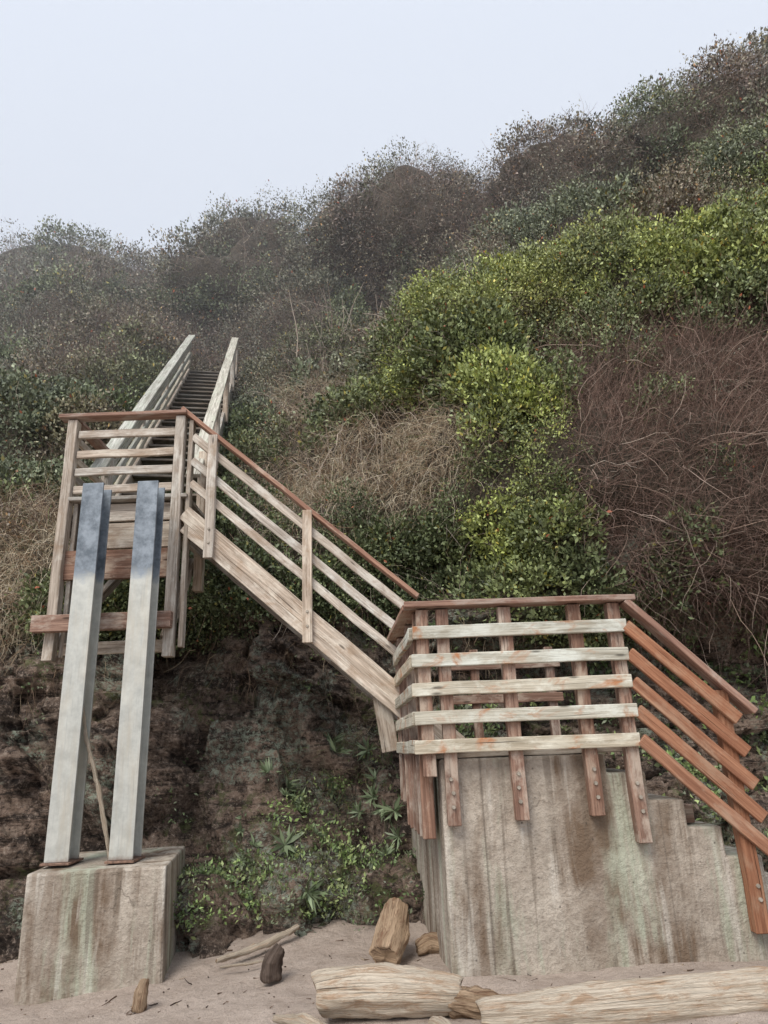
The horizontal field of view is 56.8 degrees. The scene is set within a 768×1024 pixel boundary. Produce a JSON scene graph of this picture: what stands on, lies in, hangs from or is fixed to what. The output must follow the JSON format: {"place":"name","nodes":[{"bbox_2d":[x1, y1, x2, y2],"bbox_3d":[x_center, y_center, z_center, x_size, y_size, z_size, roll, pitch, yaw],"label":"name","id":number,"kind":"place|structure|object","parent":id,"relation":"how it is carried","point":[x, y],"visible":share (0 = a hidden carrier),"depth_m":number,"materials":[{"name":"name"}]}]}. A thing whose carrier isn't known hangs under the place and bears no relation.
{"place":"outdoors","nodes":[
{"label":"outdoors","id":0,"kind":"place"},
{"bbox_2d":[0,70,767,962],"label":"hillside","id":1,"kind":"structure","parent":0,"point":[240,740],"depth_m":8.22,"materials":[{"name":"soil"}]},
{"bbox_2d":[1,606,405,897],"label":"cliff plants","id":2,"kind":"object","parent":1,"relation":"on","point":[185,821],"visible":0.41,"depth_m":7.44,"materials":[{"name":"green plant"}]},
{"bbox_2d":[0,289,500,640],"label":"grass tufts","id":3,"kind":"object","parent":1,"relation":"on","point":[190,618],"visible":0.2,"depth_m":9.80,"materials":[{"name":"beige plant"}]},
{"bbox_2d":[0,221,527,673],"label":"dry grass","id":4,"kind":"structure","parent":1,"relation":"on","point":[299,492],"depth_m":9.49,"materials":[{"name":"beige plant"}]},
{"bbox_2d":[0,566,535,738],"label":"cliff roots","id":5,"kind":"object","parent":1,"relation":"on","point":[246,660],"visible":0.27,"depth_m":8.30,"materials":[{"name":"brown plant"}]},
{"bbox_2d":[196,720,397,840],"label":"bank grass","id":6,"kind":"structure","parent":1,"relation":"on","point":[337,745],"depth_m":7.63,"materials":[{"name":"green plant"}]},
{"bbox_2d":[171,735,424,939],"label":"bank plants","id":7,"kind":"object","parent":1,"relation":"on","point":[223,873],"visible":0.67,"depth_m":6.29,"materials":[{"name":"green plant"}]},
{"bbox_2d":[282,344,323,379],"bbox_3d":[-1.748,-3.069,14.981,1.028,1.472,0.917,-2,-18,0],"label":"dead shrub","id":8,"kind":"object","parent":1,"relation":"on","point":[306,358],"visible":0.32,"depth_m":14.98,"materials":[{"name":"plant"}]},
{"bbox_2d":[232,720,415,914],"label":"rosette plants","id":9,"kind":"object","parent":1,"relation":"on","point":[266,768],"visible":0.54,"depth_m":6.90,"materials":[{"name":"green plant"}]},
{"bbox_2d":[290,412,382,490],"bbox_3d":[-0.693,-0.869,10.278,1.571,0.932,0.675,-9,-20,20],"label":"dead shrub","id":10,"kind":"object","parent":1,"relation":"on","point":[341,454],"visible":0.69,"depth_m":10.27,"materials":[{"name":"brown plant"}]},
{"bbox_2d":[289,278,397,361],"bbox_3d":[-0.766,-4.102,15.320,2.475,1.938,1.156,-2,-18,0],"label":"dead shrub","id":11,"kind":"object","parent":1,"relation":"on","point":[331,323],"visible":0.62,"depth_m":15.19,"materials":[{"name":"plant"}]},
{"bbox_2d":[0,26,767,664],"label":"hillside shrub foliage","id":12,"kind":"object","parent":1,"relation":"on","point":[718,250],"visible":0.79,"depth_m":10.94,"materials":[{"name":"green plant"}]},
{"bbox_2d":[0,34,767,629],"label":"bare shrub branches","id":13,"kind":"object","parent":1,"relation":"on","point":[62,344],"visible":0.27,"depth_m":17.73,"materials":[{"name":"brown plant"}]},
{"bbox_2d":[0,44,767,857],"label":"dead twigs","id":14,"kind":"object","parent":1,"relation":"on","point":[414,396],"depth_m":9.79,"materials":[{"name":"brown plant"}]},
{"bbox_2d":[30,335,767,933],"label":"wooden beach staircase","id":15,"kind":"structure","parent":1,"relation":"on","point":[176,443],"depth_m":6.43,"materials":[{"name":"brown wood"}]},
{"bbox_2d":[428,575,767,842],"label":"undergrowth plants","id":16,"kind":"object","parent":1,"relation":"on","point":[689,766],"visible":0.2,"depth_m":8.29,"materials":[{"name":"green plant"}]},
{"bbox_2d":[501,257,767,690],"bbox_3d":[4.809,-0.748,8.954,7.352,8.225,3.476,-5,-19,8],"label":"bramble thicket","id":17,"kind":"object","parent":1,"relation":"on","point":[738,593],"visible":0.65,"depth_m":8.31,"materials":[{"name":"brown plant"}]},
{"bbox_2d":[0,919,767,1023],"bbox_3d":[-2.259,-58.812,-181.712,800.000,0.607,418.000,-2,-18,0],"label":"beach sand","id":18,"kind":"structure","parent":0,"point":[293,989],"depth_m":4.97,"materials":[{"name":"beige sand"}]},
{"bbox_2d":[14,846,184,1004],"bbox_3d":[-2.254,3.607,5.917,1.176,1.359,1.050,-2,-18,0],"label":"concrete pedestal","id":19,"kind":"object","parent":18,"relation":"on","point":[92,922],"visible":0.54,"depth_m":5.50,"materials":[{"name":"grey concrete"}]},
{"bbox_2d":[39,483,111,865],"bbox_3d":[-2.750,1.344,6.460,0.240,3.350,0.300,-2,-18,0],"label":"steel support post","id":20,"kind":"object","parent":19,"relation":"on","point":[64,830],"visible":1,"depth_m":6.33,"materials":[{"name":"grey metal"}]},
{"bbox_2d":[104,480,164,863],"bbox_3d":[-2.221,1.323,6.460,0.240,3.350,0.300,-2,-18,0],"label":"steel support post","id":21,"kind":"object","parent":19,"relation":"on","point":[126,832],"visible":1,"depth_m":6.32,"materials":[{"name":"grey metal"}]},
{"bbox_2d":[131,978,148,1012],"bbox_3d":[-1.669,3.308,4.859,0.108,0.202,0.111,-2,-18,0],"label":"driftwood stump","id":22,"kind":"object","parent":18,"relation":"on","point":[139,1003],"visible":1,"depth_m":4.83,"materials":[{"name":"brown wood"}]},
{"bbox_2d":[220,959,262,967],"bbox_3d":[-1.050,3.389,5.327,0.367,0.047,0.055,-1,-18,-3],"label":"driftwood branch","id":23,"kind":"object","parent":18,"relation":"on","point":[243,964],"visible":0.87,"depth_m":5.32,"materials":[{"name":"brown wood"}]},
{"bbox_2d":[215,924,299,962],"bbox_3d":[-0.986,3.434,5.658,0.718,0.171,0.076,11,-22,-34],"label":"driftwood branch","id":24,"kind":"object","parent":18,"relation":"on","point":[269,942],"visible":1,"depth_m":5.63,"materials":[{"name":"brown wood"}]},
{"bbox_2d":[260,943,284,983],"bbox_3d":[-0.791,3.189,5.028,0.135,0.223,0.169,-16,-23,36],"label":"driftwood stump","id":25,"kind":"object","parent":18,"relation":"on","point":[271,967],"visible":1,"depth_m":4.98,"materials":[{"name":"brown wood"}]},
{"bbox_2d":[272,1013,326,1023],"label":"driftwood branch","id":26,"kind":"object","parent":18,"relation":"on","point":[300,1018],"visible":1,"depth_m":4.03,"materials":[{"name":"beige wood"}]},
{"bbox_2d":[0,927,737,1023],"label":"beach debris","id":27,"kind":"object","parent":18,"relation":"on","point":[269,993],"visible":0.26,"depth_m":4.94,"materials":[{"name":"brown wood"}]},
{"bbox_2d":[311,962,462,1019],"bbox_3d":[0.015,2.775,4.123,0.894,0.268,0.311,-2,-18,0],"label":"driftwood log","id":28,"kind":"object","parent":18,"relation":"on","point":[383,991],"visible":0.98,"depth_m":4.02,"materials":[{"name":"beige wood"}]},
{"bbox_2d":[369,897,409,964],"bbox_3d":[0.066,3.058,5.160,0.258,0.386,0.598,-6,-19,12],"label":"driftwood log","id":29,"kind":"object","parent":18,"relation":"on","point":[390,940],"visible":0.91,"depth_m":5.04,"materials":[{"name":"brown wood"}]},
{"bbox_2d":[415,932,438,955],"bbox_3d":[0.361,3.188,5.205,0.266,0.183,0.172,-2,-18,0],"label":"driftwood stump","id":30,"kind":"object","parent":18,"relation":"on","point":[426,943],"visible":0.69,"depth_m":5.18,"materials":[{"name":"brown wood"}]},
{"bbox_2d":[428,1016,451,1023],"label":"driftwood branch","id":31,"kind":"object","parent":18,"relation":"on","point":[437,1020],"visible":1,"depth_m":3.81,"materials":[{"name":"beige wood"}]},
{"bbox_2d":[448,985,505,1019],"bbox_3d":[0.626,2.760,3.999,0.540,0.184,0.187,-3,-18,4],"label":"driftwood log","id":32,"kind":"object","parent":18,"relation":"on","point":[464,1005],"visible":0.42,"depth_m":3.97,"materials":[{"name":"brown wood"}]},
{"bbox_2d":[411,753,767,976],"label":"concrete stair base","id":33,"kind":"object","parent":18,"relation":"on","point":[561,880],"visible":0.73,"depth_m":4.80,"materials":[{"name":"grey concrete"}]},
{"bbox_2d":[475,966,767,1023],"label":"driftwood log","id":34,"kind":"object","parent":18,"relation":"on","point":[669,998],"visible":0.95,"depth_m":3.78,"materials":[{"name":"beige wood"}]},
{"bbox_2d":[0,0,767,270],"label":"sky","id":35,"kind":"structure","parent":0,"point":[124,117],"materials":[{"name":"white"}]}
]}

